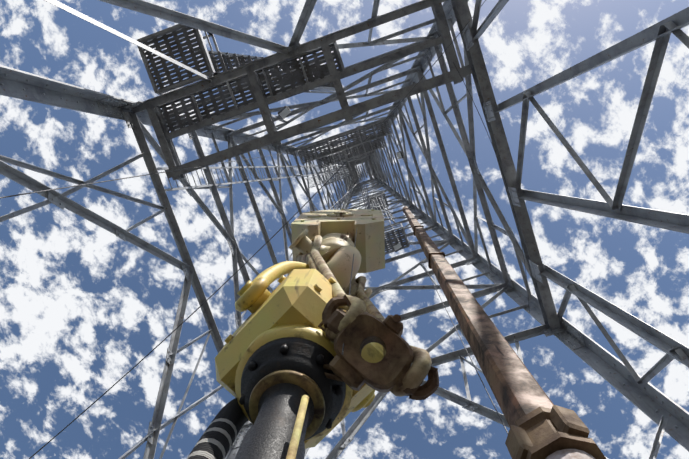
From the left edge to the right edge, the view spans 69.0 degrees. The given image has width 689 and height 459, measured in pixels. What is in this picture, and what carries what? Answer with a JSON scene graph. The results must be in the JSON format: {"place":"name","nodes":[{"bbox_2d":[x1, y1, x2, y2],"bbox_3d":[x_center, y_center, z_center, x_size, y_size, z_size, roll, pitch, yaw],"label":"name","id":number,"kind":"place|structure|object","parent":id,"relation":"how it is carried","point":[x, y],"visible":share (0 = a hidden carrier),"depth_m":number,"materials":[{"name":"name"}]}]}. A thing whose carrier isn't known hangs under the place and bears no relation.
{"place":"outdoors","nodes":[
{"label":"outdoors","id":0,"kind":"place"},
{"bbox_2d":[1,6,682,454],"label":"derrick bolts","id":1,"kind":"object","parent":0,"point":[405,202],"visible":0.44,"depth_m":9.75,"materials":[{"name":"grey metal"}]},
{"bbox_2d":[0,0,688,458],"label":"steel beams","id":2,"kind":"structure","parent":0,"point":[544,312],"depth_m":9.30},
{"bbox_2d":[0,0,688,458],"label":"sky","id":3,"kind":"structure","parent":0,"point":[81,304],"materials":[{"name":"blue"}]},
{"bbox_2d":[318,294,438,399],"bbox_3d":[0.051,0.588,2.570,0.872,0.376,0.445,7,-81,1],"label":"elevator","id":4,"kind":"object","parent":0,"point":[351,368],"visible":0.88,"depth_m":2.48,"materials":[{"name":"brown metal"}]},
{"bbox_2d":[505,405,605,458],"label":"coupling","id":5,"kind":"object","parent":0,"point":[541,433],"visible":0.96,"depth_m":1.23,"materials":[{"name":"brown metal"}]},
{"bbox_2d":[546,449,594,458],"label":"pipe end","id":6,"kind":"object","parent":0,"point":[570,454],"visible":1,"depth_m":1.15,"materials":[{"name":"grey metal"}]},
{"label":"rig floor","id":7,"kind":"structure","parent":0,"visible":0},
{"bbox_2d":[187,398,248,458],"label":"hose","id":8,"kind":"object","parent":7,"relation":"on","point":[220,433],"visible":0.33,"depth_m":2.39,"materials":[{"name":"rubber"}]},
{"bbox_2d":[235,337,345,458],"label":"drill string and bonnet","id":9,"kind":"object","parent":7,"relation":"on","point":[268,435],"visible":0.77,"depth_m":2.50,"materials":[{"name":"black metal"}]},
{"bbox_2d":[249,369,324,439],"bbox_3d":[-0.284,0.877,2.480,0.380,0.055,0.380,-18,-83,5],"label":"flange ring","id":10,"kind":"object","parent":9,"relation":"attached to","point":[309,386],"visible":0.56,"depth_m":2.44,"materials":[{"name":"brown metal"}]},
{"bbox_2d":[296,235,431,396],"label":"elevator links","id":11,"kind":"object","parent":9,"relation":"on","point":[421,363],"visible":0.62,"depth_m":2.64,"materials":[{"name":"beige metal"}]},
{"bbox_2d":[289,229,371,297],"bbox_3d":[-0.133,0.386,5.820,0.796,2.546,1.013,-18,-83,5],"label":"hook","id":12,"kind":"object","parent":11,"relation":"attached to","point":[337,251],"visible":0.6,"depth_m":5.06,"materials":[{"name":"beige metal"}]},
{"bbox_2d":[215,261,383,448],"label":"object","id":13,"kind":"object","parent":12,"relation":"hanging from","point":[295,301],"visible":0.5,"depth_m":2.84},
{"bbox_2d":[286,395,308,458],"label":"rod","id":14,"kind":"object","parent":7,"relation":"on","point":[295,439],"visible":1,"depth_m":1.83,"materials":[{"name":"beige metal"}]},
{"bbox_2d":[0,0,688,458],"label":"lattice tower frame","id":15,"kind":"object","parent":7,"relation":"on","point":[210,80],"visible":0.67,"depth_m":10.16,"materials":[{"name":"grey metal"}]},
{"bbox_2d":[0,0,529,458],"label":"cables","id":16,"kind":"object","parent":15,"relation":"attached to","point":[338,205],"visible":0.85,"depth_m":7.01,"materials":[{"name":"grey"}]},
{"bbox_2d":[291,209,384,272],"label":"travelling block","id":17,"kind":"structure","parent":16,"relation":"hanging from","point":[368,225],"depth_m":6.88,"materials":[{"name":"beige metal"}]},
{"bbox_2d":[143,27,407,252],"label":"derrick gratings","id":18,"kind":"object","parent":15,"relation":"attached to","point":[296,77],"visible":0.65,"depth_m":9.93,"materials":[{"name":"black metal"}]},
{"bbox_2d":[278,106,402,251],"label":"floodlights","id":19,"kind":"object","parent":15,"relation":"hanging from","point":[284,112],"visible":1,"depth_m":13.60,"materials":[{"name":"grey"}]},
{"bbox_2d":[402,206,553,426],"bbox_3d":[1.072,0.025,7.214,0.190,11.844,0.973,-40,-85,7],"label":"pipe","id":20,"kind":"object","parent":7,"relation":"on","point":[517,390],"visible":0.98,"depth_m":2.01,"materials":[{"name":"brown metal"}]}
]}

